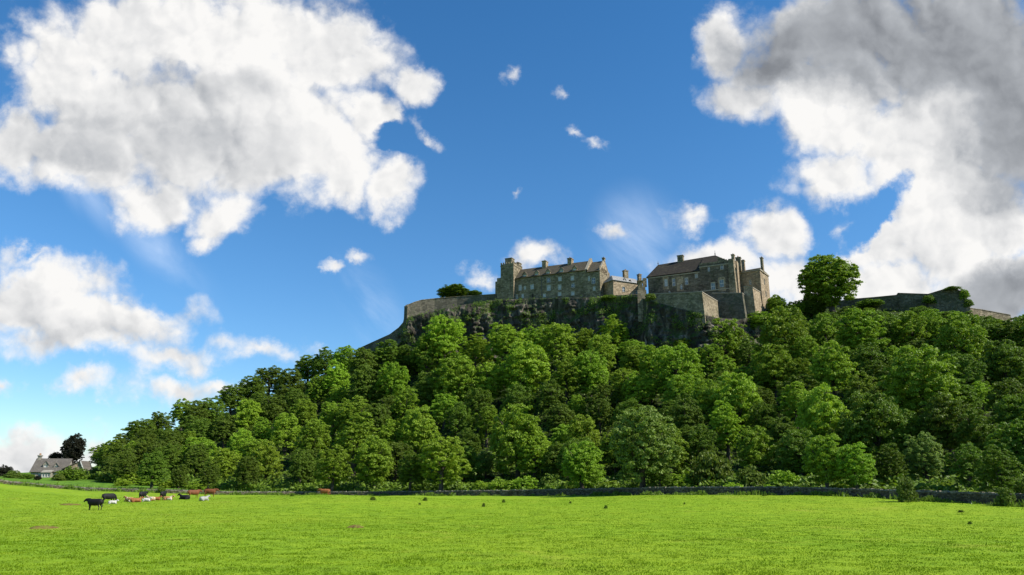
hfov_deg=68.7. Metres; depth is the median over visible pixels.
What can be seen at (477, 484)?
bush
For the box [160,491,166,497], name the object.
cow
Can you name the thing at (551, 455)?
broadleaf tree
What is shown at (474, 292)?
broadleaf tree
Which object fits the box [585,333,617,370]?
broadleaf tree
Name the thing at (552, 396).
broadleaf tree
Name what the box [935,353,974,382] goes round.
broadleaf tree
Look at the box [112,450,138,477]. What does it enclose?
broadleaf tree
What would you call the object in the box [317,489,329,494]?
cow
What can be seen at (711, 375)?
broadleaf tree
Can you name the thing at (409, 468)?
broadleaf tree
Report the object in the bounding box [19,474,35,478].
bush
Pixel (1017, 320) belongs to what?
broadleaf tree
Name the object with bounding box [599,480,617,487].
bush
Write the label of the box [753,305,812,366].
broadleaf tree
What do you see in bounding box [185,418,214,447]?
broadleaf tree
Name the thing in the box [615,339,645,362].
broadleaf tree
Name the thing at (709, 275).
great block
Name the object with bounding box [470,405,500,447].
broadleaf tree
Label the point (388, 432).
broadleaf tree
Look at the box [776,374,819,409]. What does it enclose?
broadleaf tree
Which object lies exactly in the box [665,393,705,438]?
broadleaf tree
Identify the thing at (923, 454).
broadleaf tree
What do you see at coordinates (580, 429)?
broadleaf tree
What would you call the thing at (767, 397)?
broadleaf tree
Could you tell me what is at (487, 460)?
broadleaf tree
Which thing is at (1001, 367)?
broadleaf tree
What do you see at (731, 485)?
bush
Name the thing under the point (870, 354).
broadleaf tree
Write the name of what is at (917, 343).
broadleaf tree
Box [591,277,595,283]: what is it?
window
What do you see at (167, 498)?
cow
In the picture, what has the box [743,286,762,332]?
stone buttress
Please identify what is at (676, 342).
broadleaf tree
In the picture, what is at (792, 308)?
broadleaf tree
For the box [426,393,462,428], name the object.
broadleaf tree
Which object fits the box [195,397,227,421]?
broadleaf tree
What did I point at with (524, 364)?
broadleaf tree
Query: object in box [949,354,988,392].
broadleaf tree
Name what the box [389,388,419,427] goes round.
broadleaf tree
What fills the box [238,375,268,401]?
broadleaf tree
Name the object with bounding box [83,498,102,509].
cow
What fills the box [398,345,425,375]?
broadleaf tree
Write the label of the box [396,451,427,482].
broadleaf tree
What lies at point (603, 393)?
broadleaf tree
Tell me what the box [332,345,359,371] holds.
broadleaf tree
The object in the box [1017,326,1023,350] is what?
broadleaf tree
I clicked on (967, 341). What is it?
broadleaf tree
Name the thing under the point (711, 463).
bush
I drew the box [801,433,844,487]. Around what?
broadleaf tree
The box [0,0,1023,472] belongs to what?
sky
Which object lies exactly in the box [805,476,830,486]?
bush
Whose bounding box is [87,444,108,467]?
broadleaf tree
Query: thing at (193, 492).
cow
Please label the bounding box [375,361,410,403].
broadleaf tree
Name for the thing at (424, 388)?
broadleaf tree
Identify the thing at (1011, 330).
broadleaf tree
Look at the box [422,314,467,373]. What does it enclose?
broadleaf tree
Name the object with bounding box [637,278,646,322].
buttress
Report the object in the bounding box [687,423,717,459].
broadleaf tree
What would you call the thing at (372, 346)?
sloping wall
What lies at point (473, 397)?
broadleaf tree
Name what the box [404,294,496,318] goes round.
rampart wall
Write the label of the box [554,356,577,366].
broadleaf tree
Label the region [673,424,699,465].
broadleaf tree
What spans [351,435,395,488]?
broadleaf tree
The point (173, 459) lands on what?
broadleaf tree
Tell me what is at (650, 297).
ivy clump
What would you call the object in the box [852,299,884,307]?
ivy clump
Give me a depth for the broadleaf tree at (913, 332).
213.94 m
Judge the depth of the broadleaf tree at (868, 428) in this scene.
137.25 m
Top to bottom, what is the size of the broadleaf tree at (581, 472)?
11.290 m
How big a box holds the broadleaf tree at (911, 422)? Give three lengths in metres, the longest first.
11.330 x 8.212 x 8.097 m
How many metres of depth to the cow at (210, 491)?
143.51 m
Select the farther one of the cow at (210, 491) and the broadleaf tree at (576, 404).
the broadleaf tree at (576, 404)
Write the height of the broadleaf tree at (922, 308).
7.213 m
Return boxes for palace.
[495,257,609,299]
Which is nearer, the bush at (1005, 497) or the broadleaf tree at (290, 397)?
the bush at (1005, 497)
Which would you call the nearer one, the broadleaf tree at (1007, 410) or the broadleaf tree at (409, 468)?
the broadleaf tree at (1007, 410)
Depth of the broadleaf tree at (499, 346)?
277.67 m
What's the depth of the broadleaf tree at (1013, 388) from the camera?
142.28 m
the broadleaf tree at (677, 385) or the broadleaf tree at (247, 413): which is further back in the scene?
the broadleaf tree at (247, 413)
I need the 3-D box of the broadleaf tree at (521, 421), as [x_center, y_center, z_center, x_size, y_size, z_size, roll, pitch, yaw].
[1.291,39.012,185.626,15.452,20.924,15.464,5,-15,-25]
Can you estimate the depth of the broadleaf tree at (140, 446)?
229.71 m
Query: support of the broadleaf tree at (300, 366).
on the ground at (760, 512)
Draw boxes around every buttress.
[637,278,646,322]
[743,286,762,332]
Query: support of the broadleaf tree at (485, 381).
on the ground at (760, 512)
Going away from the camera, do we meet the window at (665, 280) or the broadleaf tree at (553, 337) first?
the broadleaf tree at (553, 337)
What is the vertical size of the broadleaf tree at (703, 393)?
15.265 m
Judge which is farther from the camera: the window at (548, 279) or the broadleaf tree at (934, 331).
the window at (548, 279)
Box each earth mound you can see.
[29,525,58,528]
[348,525,363,527]
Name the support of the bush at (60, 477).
on the ground at (760, 512)
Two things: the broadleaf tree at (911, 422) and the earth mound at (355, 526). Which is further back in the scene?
the broadleaf tree at (911, 422)
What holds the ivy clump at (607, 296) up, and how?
attached to the cliff
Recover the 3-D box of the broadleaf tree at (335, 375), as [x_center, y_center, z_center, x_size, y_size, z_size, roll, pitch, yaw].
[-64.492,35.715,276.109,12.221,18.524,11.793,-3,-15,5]
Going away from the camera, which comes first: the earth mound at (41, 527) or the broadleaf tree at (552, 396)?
the earth mound at (41, 527)
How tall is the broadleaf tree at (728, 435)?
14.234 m
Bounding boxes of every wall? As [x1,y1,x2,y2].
[0,479,1023,504]
[359,307,408,362]
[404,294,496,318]
[600,294,637,296]
[712,293,746,322]
[817,293,926,311]
[970,308,1011,321]
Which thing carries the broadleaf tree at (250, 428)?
on the ground at (760, 512)
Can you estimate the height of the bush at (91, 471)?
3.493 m
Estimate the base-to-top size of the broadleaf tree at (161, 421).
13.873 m
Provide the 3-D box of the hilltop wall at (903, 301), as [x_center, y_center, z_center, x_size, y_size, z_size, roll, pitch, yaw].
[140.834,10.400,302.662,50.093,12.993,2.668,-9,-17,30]
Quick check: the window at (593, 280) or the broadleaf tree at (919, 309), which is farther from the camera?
the window at (593, 280)
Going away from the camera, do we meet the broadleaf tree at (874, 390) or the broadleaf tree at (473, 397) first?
the broadleaf tree at (874, 390)
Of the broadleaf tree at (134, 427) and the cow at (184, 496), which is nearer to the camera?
the cow at (184, 496)
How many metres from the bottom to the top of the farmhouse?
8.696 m
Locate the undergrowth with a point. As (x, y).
(919, 483)
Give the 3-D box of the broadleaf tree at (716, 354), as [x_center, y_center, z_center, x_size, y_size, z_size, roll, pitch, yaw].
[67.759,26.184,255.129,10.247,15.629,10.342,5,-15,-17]
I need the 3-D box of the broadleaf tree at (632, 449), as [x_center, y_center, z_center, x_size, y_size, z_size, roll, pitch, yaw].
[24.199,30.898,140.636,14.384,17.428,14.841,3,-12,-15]
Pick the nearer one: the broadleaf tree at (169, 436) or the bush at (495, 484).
the bush at (495, 484)
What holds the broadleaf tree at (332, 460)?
on the ground at (760, 512)
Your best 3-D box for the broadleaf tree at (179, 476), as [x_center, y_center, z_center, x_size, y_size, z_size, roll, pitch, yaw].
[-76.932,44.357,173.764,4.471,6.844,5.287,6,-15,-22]
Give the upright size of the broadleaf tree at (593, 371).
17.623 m
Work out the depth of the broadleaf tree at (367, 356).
291.41 m
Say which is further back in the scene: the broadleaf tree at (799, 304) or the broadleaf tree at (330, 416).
the broadleaf tree at (799, 304)
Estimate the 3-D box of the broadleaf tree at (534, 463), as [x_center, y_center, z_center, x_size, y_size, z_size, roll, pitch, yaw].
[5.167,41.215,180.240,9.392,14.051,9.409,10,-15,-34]
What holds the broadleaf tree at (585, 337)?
on the ground at (760, 512)
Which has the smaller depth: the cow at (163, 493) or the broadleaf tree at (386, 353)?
the cow at (163, 493)
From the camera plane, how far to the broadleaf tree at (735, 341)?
259.55 m
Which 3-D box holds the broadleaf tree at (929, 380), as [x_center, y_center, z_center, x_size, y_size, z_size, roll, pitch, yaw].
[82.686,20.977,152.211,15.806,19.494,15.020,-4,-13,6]
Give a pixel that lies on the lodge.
(618, 285)
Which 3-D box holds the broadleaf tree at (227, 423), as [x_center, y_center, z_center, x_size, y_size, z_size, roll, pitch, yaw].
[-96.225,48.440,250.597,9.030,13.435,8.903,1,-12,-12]
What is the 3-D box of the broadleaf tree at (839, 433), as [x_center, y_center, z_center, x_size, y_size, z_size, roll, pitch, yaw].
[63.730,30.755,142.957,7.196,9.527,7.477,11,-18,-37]
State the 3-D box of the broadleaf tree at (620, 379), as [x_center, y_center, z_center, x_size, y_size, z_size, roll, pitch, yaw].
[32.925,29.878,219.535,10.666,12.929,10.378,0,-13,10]
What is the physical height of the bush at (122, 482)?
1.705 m
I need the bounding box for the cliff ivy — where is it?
[398,294,776,373]
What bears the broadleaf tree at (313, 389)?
on the ground at (760, 512)
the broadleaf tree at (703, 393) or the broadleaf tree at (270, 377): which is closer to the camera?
the broadleaf tree at (703, 393)
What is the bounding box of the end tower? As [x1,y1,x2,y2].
[739,256,769,313]
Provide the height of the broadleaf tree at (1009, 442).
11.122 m
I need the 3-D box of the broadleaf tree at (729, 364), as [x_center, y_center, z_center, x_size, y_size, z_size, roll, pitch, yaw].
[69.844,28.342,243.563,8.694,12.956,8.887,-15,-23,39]
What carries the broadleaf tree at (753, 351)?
on the ground at (760, 512)
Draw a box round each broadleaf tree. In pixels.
[48,452,62,458]
[60,432,86,462]
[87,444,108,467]
[92,439,120,465]
[101,443,137,470]
[101,456,118,471]
[107,433,132,453]
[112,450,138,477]
[118,418,159,443]
[125,440,145,462]
[131,428,156,443]
[131,436,159,464]
[134,451,171,488]
[142,439,185,468]
[149,411,175,439]
[152,443,184,474]
[153,429,184,446]
[154,427,172,441]
[168,398,191,429]
[170,464,189,489]
[174,415,208,439]
[176,430,197,446]
[179,400,210,425]
[179,437,217,463]
[180,442,211,477]
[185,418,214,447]
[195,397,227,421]
[198,460,221,488]
[205,447,241,479]
[210,412,237,447]
[215,384,247,415]
[225,428,253,465]
[231,399,264,430]
[233,456,260,484]
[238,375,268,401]
[239,437,269,460]
[242,425,256,441]
[248,392,269,414]
[251,417,272,444]
[251,440,283,484]
[252,365,283,395]
[258,393,286,426]
[267,412,300,454]
[272,368,306,399]
[283,387,309,416]
[287,448,315,486]
[288,399,318,427]
[293,355,323,385]
[293,418,331,454]
[297,448,320,482]
[297,457,324,485]
[304,375,328,411]
[311,346,333,375]
[314,444,353,491]
[319,401,344,441]
[322,359,351,405]
[327,386,351,405]
[330,430,344,452]
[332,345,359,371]
[332,411,378,476]
[334,395,371,436]
[346,347,378,378]
[348,363,384,408]
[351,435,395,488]
[362,403,392,438]
[371,339,403,372]
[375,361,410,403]
[375,395,398,419]
[377,419,404,455]
[383,441,413,481]
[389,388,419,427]
[396,450,425,490]
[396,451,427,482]
[397,404,438,453]
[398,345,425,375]
[409,334,445,375]
[409,371,442,415]
[416,433,471,490]
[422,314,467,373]
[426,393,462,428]
[429,354,479,405]
[436,283,469,297]
[444,401,474,443]
[445,445,485,482]
[457,427,481,459]
[460,332,493,368]
[463,386,493,429]
[468,290,481,294]
[468,362,507,405]
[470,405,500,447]
[478,451,494,478]
[483,322,525,366]
[488,403,548,478]
[497,340,550,395]
[499,384,537,414]
[515,429,554,477]
[517,326,543,345]
[533,322,579,370]
[533,380,567,413]
[541,402,578,433]
[542,442,562,473]
[547,423,573,449]
[550,360,583,404]
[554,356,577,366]
[556,437,598,479]
[560,441,605,488]
[562,414,601,458]
[566,394,586,419]
[568,349,608,396]
[569,328,595,357]
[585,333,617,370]
[585,398,613,437]
[586,384,619,416]
[596,314,630,361]
[598,432,621,473]
[608,368,640,401]
[609,405,683,487]
[610,398,647,422]
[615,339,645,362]
[618,345,644,374]
[621,370,656,403]
[638,344,666,378]
[642,373,663,402]
[642,419,668,450]
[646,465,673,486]
[648,427,693,475]
[649,342,705,399]
[654,400,677,424]
[660,372,698,411]
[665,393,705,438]
[672,338,690,348]
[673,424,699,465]
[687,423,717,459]
[689,367,704,391]
[691,378,721,429]
[698,342,725,377]
[703,373,729,385]
[707,400,745,459]
[710,371,762,436]
[711,318,750,369]
[712,370,731,379]
[713,355,737,375]
[732,364,766,388]
[734,425,777,471]
[735,336,756,368]
[743,384,777,418]
[746,369,766,391]
[747,311,771,327]
[747,401,777,434]
[749,349,766,370]
[750,343,792,403]
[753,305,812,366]
[765,294,786,314]
[766,416,796,455]
[773,427,816,477]
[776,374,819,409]
[776,381,811,427]
[780,304,802,316]
[786,357,814,387]
[787,301,805,311]
[790,334,818,364]
[793,382,850,446]
[796,254,862,312]
[796,296,826,317]
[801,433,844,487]
[807,340,859,395]
[808,312,838,345]
[824,311,841,329]
[825,424,860,459]
[832,307,890,354]
[833,441,877,488]
[835,306,862,318]
[837,390,916,470]
[840,309,858,328]
[842,372,880,407]
[847,342,889,386]
[847,350,868,371]
[864,360,893,386]
[866,310,890,327]
[867,378,918,417]
[871,315,888,339]
[873,343,966,421]
[873,442,910,482]
[879,316,903,346]
[880,408,927,462]
[882,345,907,371]
[884,311,896,322]
[890,310,930,347]
[902,431,944,482]
[903,338,935,364]
[908,305,932,312]
[908,306,931,318]
[916,391,977,462]
[918,308,943,323]
[924,312,948,348]
[931,312,992,360]
[932,311,959,335]
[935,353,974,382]
[944,442,987,486]
[946,378,981,414]
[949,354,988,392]
[953,407,1004,460]
[964,310,985,324]
[973,380,995,415]
[973,444,1023,490]
[975,318,1009,351]
[978,339,1023,388]
[984,418,1023,477]
[985,377,1023,424]
[986,320,1012,337]
[987,394,1023,442]
[992,316,1023,360]
[1012,315,1023,324]
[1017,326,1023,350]
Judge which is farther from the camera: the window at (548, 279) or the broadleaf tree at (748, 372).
the window at (548, 279)
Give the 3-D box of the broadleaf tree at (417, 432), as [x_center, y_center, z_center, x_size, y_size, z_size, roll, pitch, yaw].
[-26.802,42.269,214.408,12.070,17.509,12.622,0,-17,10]
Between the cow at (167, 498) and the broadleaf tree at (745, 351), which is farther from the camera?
the broadleaf tree at (745, 351)
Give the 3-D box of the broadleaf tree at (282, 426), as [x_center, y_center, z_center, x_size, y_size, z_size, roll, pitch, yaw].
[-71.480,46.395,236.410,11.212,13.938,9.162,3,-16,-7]
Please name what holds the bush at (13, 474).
on the ground at (760, 512)
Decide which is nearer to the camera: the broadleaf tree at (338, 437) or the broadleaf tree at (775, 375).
the broadleaf tree at (775, 375)
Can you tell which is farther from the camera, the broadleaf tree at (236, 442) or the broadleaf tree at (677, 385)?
the broadleaf tree at (236, 442)
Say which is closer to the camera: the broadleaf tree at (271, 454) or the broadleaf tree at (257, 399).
the broadleaf tree at (271, 454)
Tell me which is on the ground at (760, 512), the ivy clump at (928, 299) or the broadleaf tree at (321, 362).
the broadleaf tree at (321, 362)
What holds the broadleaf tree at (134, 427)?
on the ground at (760, 512)
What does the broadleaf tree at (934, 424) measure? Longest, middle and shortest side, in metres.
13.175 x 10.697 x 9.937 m
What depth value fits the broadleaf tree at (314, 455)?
208.72 m
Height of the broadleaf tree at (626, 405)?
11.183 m
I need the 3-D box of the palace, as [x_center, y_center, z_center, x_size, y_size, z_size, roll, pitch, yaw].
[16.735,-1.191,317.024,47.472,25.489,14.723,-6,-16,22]
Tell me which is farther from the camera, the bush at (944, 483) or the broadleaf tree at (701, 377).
the broadleaf tree at (701, 377)
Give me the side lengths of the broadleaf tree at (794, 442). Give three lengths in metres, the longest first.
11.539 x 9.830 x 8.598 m
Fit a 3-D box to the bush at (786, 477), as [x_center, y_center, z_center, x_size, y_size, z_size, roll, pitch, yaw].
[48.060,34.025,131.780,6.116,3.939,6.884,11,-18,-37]
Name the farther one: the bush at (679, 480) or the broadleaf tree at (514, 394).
the broadleaf tree at (514, 394)
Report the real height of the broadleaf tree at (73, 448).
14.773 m
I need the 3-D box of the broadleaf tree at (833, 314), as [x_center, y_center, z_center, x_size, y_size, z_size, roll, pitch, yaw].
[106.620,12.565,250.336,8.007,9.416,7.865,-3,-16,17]
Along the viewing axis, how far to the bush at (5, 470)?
211.92 m
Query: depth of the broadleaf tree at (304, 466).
190.92 m
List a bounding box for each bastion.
[646,291,719,325]
[926,289,970,314]
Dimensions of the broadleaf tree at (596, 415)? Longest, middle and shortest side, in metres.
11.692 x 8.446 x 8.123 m
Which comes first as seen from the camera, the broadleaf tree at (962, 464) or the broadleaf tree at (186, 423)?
the broadleaf tree at (962, 464)
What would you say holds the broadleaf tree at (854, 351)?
on the ground at (760, 512)
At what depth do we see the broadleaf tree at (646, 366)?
232.15 m
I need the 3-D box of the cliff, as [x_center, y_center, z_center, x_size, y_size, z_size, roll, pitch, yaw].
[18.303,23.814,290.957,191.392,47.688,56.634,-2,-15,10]
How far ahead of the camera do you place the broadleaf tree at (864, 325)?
213.13 m
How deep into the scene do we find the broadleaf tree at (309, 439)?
222.38 m
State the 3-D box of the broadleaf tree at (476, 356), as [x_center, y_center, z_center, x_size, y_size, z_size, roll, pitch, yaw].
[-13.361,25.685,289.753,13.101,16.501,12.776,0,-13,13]
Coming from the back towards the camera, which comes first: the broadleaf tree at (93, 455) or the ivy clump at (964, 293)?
the ivy clump at (964, 293)
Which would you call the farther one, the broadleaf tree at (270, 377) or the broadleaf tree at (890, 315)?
the broadleaf tree at (270, 377)
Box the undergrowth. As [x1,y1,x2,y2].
[80,294,1023,493]
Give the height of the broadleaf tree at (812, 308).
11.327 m
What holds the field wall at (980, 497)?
on the ground at (760, 512)
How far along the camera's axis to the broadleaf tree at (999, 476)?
92.77 m
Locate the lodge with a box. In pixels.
[603,269,641,295]
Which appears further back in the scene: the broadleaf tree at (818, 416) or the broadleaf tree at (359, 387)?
the broadleaf tree at (359, 387)
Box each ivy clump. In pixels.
[601,294,615,299]
[645,293,655,301]
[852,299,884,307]
[921,295,936,303]
[942,286,961,289]
[958,289,970,299]
[963,298,973,307]
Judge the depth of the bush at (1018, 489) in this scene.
91.80 m
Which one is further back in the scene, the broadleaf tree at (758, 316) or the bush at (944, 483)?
the broadleaf tree at (758, 316)
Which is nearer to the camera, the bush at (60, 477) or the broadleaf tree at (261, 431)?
the bush at (60, 477)
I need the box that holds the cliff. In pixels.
[373,296,780,378]
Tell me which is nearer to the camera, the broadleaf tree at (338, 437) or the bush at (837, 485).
the bush at (837, 485)
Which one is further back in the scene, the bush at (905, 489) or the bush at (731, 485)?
the bush at (731, 485)
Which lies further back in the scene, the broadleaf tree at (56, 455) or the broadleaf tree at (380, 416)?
the broadleaf tree at (56, 455)
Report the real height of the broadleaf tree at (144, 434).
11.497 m
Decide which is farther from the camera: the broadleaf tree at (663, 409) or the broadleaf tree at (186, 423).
the broadleaf tree at (186, 423)
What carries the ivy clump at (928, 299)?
attached to the ruined bastion at (948, 300)
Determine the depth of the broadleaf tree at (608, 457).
171.22 m
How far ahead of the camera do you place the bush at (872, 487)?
113.41 m
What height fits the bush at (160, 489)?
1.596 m
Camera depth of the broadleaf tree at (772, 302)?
283.04 m
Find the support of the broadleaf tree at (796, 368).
on the ground at (760, 512)
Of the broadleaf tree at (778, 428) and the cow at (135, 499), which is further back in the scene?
the broadleaf tree at (778, 428)
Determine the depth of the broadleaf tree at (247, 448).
219.65 m
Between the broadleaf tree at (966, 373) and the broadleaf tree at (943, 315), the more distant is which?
the broadleaf tree at (943, 315)
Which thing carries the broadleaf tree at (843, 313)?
on the ground at (760, 512)
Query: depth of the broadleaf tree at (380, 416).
230.93 m
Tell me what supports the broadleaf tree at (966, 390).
on the ground at (760, 512)
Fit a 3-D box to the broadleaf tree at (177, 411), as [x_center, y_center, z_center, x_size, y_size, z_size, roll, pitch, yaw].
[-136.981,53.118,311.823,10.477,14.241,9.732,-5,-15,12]
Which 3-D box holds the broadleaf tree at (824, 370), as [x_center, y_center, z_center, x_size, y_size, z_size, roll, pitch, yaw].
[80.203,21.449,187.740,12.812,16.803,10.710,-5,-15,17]
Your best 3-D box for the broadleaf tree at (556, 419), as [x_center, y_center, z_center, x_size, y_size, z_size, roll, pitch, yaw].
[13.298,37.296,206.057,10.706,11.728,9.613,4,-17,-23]
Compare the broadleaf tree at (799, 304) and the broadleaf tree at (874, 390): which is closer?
the broadleaf tree at (874, 390)
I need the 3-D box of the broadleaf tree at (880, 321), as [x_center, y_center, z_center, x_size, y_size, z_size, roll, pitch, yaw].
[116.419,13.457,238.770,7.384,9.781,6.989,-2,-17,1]
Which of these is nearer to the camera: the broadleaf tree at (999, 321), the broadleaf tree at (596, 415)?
the broadleaf tree at (596, 415)
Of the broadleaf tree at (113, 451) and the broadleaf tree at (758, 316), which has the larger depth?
the broadleaf tree at (758, 316)
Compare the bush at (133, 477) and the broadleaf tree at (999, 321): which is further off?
the broadleaf tree at (999, 321)
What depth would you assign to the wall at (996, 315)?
295.61 m
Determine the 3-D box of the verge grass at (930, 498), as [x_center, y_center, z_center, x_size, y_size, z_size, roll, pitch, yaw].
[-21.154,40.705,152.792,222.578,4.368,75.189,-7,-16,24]
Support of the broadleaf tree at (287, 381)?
on the ground at (760, 512)
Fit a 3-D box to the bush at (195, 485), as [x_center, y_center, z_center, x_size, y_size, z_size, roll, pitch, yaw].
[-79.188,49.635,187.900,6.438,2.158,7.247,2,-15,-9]
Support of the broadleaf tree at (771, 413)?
on the ground at (760, 512)
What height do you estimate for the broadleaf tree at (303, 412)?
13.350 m
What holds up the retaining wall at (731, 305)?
on the ground at (760, 512)
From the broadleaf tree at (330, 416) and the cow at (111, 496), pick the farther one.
the broadleaf tree at (330, 416)
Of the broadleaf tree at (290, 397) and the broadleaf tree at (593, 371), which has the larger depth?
the broadleaf tree at (290, 397)
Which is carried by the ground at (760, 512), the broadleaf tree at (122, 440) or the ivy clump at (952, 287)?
the broadleaf tree at (122, 440)
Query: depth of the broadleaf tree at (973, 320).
228.66 m
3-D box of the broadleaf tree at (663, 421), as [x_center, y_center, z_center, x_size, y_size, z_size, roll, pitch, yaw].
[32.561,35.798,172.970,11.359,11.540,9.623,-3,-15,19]
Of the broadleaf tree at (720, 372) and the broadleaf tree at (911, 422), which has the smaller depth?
the broadleaf tree at (911, 422)
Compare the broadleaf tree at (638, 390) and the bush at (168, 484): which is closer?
the bush at (168, 484)
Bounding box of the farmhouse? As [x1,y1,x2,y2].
[29,453,92,477]
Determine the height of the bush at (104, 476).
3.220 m
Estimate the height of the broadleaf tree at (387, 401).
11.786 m
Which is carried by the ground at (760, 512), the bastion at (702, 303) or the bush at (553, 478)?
the bush at (553, 478)
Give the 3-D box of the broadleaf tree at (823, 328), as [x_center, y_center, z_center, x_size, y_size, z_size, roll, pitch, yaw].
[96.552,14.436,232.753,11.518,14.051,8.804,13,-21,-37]
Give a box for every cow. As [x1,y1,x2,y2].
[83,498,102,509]
[101,493,116,502]
[108,499,118,503]
[123,496,132,501]
[130,497,143,501]
[139,491,147,497]
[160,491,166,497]
[163,495,174,499]
[177,493,189,498]
[187,489,201,497]
[199,495,209,500]
[203,488,218,496]
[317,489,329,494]
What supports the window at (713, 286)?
in the great block
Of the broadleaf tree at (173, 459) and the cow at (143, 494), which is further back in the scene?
the broadleaf tree at (173, 459)
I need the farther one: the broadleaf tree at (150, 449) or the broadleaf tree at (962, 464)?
the broadleaf tree at (150, 449)
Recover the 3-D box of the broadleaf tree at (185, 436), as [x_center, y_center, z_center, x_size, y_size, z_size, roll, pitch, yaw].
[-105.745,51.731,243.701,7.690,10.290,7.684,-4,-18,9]
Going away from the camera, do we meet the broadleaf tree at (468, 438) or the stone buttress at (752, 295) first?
the broadleaf tree at (468, 438)
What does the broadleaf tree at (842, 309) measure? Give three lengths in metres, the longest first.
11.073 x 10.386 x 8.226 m
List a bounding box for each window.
[546,277,550,282]
[546,284,550,290]
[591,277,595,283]
[664,278,667,286]
[710,282,715,290]
[719,279,723,287]
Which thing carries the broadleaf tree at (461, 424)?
on the ground at (760, 512)
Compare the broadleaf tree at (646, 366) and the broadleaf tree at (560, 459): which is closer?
the broadleaf tree at (560, 459)
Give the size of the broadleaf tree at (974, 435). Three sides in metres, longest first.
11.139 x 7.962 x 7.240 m
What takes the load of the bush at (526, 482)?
on the ground at (760, 512)
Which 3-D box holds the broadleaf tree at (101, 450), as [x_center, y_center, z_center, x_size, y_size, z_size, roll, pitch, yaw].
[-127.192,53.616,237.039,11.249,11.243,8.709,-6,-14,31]
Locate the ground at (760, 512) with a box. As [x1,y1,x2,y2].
[0,308,1023,574]
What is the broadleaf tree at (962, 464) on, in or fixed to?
on the ground at (760, 512)
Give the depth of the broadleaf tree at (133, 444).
237.86 m
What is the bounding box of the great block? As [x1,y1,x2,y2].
[646,253,745,296]
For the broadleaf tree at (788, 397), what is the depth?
176.18 m
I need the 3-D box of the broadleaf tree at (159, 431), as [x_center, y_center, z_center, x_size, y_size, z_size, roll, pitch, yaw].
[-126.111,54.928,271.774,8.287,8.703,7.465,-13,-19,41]
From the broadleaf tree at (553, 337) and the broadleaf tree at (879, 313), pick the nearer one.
the broadleaf tree at (879, 313)
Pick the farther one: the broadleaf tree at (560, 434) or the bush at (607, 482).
the broadleaf tree at (560, 434)
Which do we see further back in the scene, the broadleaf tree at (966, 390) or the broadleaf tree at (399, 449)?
the broadleaf tree at (399, 449)
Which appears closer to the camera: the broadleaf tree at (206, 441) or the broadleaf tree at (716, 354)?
the broadleaf tree at (206, 441)
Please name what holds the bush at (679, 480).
on the ground at (760, 512)
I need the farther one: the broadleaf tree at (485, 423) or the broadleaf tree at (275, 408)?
the broadleaf tree at (275, 408)
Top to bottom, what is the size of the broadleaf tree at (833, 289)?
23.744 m
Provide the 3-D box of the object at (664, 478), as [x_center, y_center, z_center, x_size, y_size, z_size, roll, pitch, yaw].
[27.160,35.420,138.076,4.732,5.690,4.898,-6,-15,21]
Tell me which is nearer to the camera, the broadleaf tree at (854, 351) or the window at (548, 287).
the broadleaf tree at (854, 351)
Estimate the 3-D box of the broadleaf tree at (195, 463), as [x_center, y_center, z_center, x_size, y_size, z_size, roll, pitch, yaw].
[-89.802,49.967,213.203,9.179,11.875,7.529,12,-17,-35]
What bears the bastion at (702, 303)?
on the cliff
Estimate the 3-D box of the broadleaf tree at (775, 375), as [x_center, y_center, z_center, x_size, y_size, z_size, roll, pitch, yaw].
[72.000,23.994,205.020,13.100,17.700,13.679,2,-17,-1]
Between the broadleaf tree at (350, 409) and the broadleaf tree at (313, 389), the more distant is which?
the broadleaf tree at (313, 389)
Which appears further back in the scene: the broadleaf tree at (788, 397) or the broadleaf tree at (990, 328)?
the broadleaf tree at (990, 328)
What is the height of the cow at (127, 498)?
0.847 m
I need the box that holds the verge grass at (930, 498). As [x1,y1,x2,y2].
[0,478,1023,506]
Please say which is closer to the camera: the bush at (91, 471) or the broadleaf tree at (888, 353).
the broadleaf tree at (888, 353)
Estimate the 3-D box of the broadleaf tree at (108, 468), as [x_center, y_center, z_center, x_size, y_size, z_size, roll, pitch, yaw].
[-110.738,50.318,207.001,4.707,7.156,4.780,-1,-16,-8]
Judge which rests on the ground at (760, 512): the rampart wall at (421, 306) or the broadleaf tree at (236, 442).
the broadleaf tree at (236, 442)
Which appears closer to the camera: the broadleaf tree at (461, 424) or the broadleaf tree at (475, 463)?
the broadleaf tree at (475, 463)
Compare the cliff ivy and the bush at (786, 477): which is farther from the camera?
the cliff ivy
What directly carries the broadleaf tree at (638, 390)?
on the ground at (760, 512)
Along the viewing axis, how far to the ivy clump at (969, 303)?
282.59 m
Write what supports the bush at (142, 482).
on the ground at (760, 512)
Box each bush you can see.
[0,464,13,475]
[3,470,23,477]
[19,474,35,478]
[51,474,65,480]
[55,466,87,479]
[85,467,99,473]
[95,471,114,481]
[109,467,139,482]
[114,480,133,485]
[135,477,161,485]
[156,487,165,492]
[157,479,184,487]
[181,481,206,489]
[471,481,487,489]
[485,478,512,489]
[512,475,538,489]
[537,473,566,488]
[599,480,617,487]
[645,484,661,486]
[665,473,695,486]
[686,449,734,486]
[723,482,743,486]
[735,464,765,485]
[766,470,800,486]
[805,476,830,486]
[830,483,848,487]
[862,485,880,488]
[896,476,920,501]
[940,481,953,485]
[993,487,1016,505]
[1013,478,1023,493]
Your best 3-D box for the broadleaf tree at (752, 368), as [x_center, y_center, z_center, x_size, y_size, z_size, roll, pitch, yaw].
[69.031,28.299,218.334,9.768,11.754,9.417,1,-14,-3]
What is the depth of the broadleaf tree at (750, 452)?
148.58 m
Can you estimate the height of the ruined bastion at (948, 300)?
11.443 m
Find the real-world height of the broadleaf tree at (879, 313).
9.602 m
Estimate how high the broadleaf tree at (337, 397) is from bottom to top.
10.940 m

